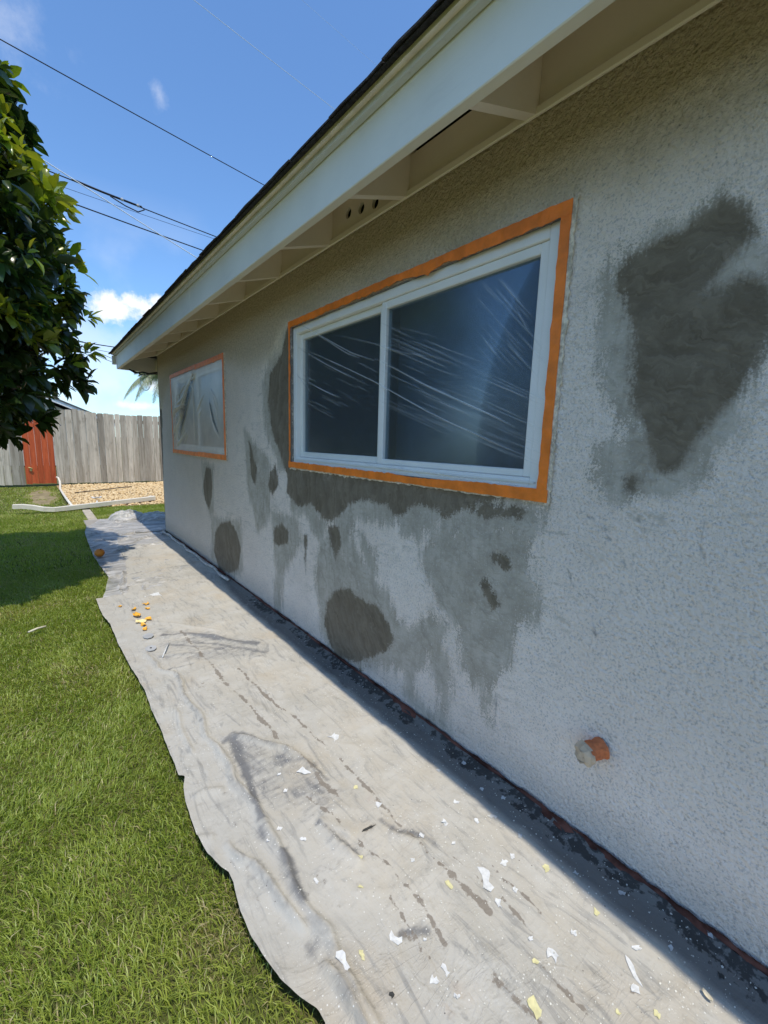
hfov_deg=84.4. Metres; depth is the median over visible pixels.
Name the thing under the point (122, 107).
overhead wire
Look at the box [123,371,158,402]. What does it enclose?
palm tree
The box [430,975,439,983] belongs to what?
paint flake
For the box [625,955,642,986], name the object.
paint flake
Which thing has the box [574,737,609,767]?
masked pipe
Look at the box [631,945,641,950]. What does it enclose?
paint flake
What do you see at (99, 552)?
orange
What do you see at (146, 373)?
cable bundle
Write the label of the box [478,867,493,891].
paint flake
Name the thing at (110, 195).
overhead wire
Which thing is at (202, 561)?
plastic roll
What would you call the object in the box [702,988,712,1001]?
dry leaf
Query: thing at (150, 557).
drop cloth
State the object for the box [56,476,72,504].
conduit pipe
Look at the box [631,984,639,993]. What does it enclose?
paint flake
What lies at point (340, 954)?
paint flake
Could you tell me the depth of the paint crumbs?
1.34 m
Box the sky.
[0,0,436,437]
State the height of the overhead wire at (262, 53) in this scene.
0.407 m
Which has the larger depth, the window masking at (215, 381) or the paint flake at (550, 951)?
the window masking at (215, 381)
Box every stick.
[28,625,45,632]
[75,486,131,492]
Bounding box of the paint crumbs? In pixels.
[118,563,756,1023]
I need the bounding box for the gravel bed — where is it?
[57,484,162,507]
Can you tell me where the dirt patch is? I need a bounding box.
[24,488,58,505]
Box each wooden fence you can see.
[0,436,25,485]
[53,409,162,484]
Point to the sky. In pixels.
(175, 65)
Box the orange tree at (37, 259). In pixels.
[0,60,106,451]
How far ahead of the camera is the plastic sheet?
5.17 m
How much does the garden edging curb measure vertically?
0.143 m
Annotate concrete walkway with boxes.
[84,518,164,590]
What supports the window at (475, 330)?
in the house at (612, 592)
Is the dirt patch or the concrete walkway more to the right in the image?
the concrete walkway
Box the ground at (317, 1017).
[0,437,324,1023]
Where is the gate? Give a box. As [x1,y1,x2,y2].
[22,420,56,483]
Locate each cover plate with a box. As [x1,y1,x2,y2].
[143,633,153,638]
[145,645,156,650]
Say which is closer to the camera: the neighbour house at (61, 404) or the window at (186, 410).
the window at (186, 410)
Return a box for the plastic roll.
[162,530,229,580]
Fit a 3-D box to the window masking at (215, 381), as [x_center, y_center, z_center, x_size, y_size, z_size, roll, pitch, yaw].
[-2.011,-1.052,4.428,0.050,0.930,1.882,-6,12,-39]
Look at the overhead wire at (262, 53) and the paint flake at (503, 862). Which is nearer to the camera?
the paint flake at (503, 862)
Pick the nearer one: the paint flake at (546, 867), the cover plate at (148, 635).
the paint flake at (546, 867)
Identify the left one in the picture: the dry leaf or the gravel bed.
the gravel bed
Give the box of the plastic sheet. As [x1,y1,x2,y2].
[85,516,221,600]
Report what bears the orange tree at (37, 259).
on the ground at (317, 1017)
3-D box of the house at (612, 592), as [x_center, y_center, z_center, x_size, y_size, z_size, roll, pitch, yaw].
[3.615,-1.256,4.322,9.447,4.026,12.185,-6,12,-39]
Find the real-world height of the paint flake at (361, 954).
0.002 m
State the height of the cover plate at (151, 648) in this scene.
0.005 m
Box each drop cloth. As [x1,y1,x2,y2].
[96,575,767,1023]
[118,539,224,602]
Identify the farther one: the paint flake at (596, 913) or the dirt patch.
the dirt patch
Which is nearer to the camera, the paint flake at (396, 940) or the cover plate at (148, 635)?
the paint flake at (396, 940)
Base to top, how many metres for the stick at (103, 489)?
0.034 m
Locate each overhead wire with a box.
[0,39,263,184]
[43,159,196,257]
[49,171,216,236]
[67,188,213,238]
[76,204,202,250]
[194,0,334,109]
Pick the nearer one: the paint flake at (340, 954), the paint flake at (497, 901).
the paint flake at (340, 954)
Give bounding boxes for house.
[1,398,114,465]
[108,0,767,968]
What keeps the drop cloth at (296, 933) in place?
on the concrete walkway
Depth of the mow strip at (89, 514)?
7.04 m
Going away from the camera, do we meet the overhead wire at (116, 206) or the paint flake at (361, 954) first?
the paint flake at (361, 954)
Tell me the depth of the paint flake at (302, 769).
1.67 m
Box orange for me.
[94,549,104,556]
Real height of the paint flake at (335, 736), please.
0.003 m
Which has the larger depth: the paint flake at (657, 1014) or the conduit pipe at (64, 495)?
the conduit pipe at (64, 495)
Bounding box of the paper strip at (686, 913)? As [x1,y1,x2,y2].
[178,539,767,975]
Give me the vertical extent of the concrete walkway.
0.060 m
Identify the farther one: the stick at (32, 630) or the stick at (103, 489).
the stick at (103, 489)
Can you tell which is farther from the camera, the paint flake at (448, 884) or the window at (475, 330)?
the window at (475, 330)
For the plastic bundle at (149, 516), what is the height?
0.130 m
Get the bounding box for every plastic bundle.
[108,509,142,520]
[139,511,164,520]
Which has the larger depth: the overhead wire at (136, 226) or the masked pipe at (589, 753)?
the overhead wire at (136, 226)
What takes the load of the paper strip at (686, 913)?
on the drop cloth at (296, 933)
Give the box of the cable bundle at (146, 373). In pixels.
[129,369,157,390]
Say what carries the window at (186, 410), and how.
in the house at (612, 592)
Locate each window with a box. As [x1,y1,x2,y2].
[173,359,223,454]
[293,220,560,487]
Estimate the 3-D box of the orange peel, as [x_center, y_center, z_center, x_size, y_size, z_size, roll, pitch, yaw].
[-1.696,0.762,2.955,0.072,0.018,0.039,0,9,-11]
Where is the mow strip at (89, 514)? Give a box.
[82,509,96,519]
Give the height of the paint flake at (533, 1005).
0.002 m
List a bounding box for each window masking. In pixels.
[169,353,225,459]
[288,198,572,502]
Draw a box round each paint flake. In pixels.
[297,766,310,773]
[328,733,338,740]
[336,950,349,969]
[359,950,364,960]
[389,930,401,944]
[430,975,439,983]
[441,963,449,976]
[445,880,452,889]
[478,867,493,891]
[495,898,501,907]
[500,859,507,865]
[527,995,541,1019]
[542,864,549,872]
[547,947,557,961]
[594,907,599,915]
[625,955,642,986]
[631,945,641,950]
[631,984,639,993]
[654,1009,660,1018]
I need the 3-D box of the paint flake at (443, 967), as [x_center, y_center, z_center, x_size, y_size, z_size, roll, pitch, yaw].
[0.152,1.137,1.053,0.014,0.002,0.029,-3,10,-28]
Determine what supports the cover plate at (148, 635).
on the drop cloth at (296, 933)
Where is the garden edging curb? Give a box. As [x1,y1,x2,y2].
[12,496,155,511]
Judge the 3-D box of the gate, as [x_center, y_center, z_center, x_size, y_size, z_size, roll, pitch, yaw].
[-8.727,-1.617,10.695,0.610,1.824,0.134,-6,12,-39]
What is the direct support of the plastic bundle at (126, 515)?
on the plastic sheet
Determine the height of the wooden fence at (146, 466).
2.063 m
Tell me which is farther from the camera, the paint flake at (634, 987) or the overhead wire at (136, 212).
the overhead wire at (136, 212)
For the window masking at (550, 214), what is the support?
attached to the house at (612, 592)

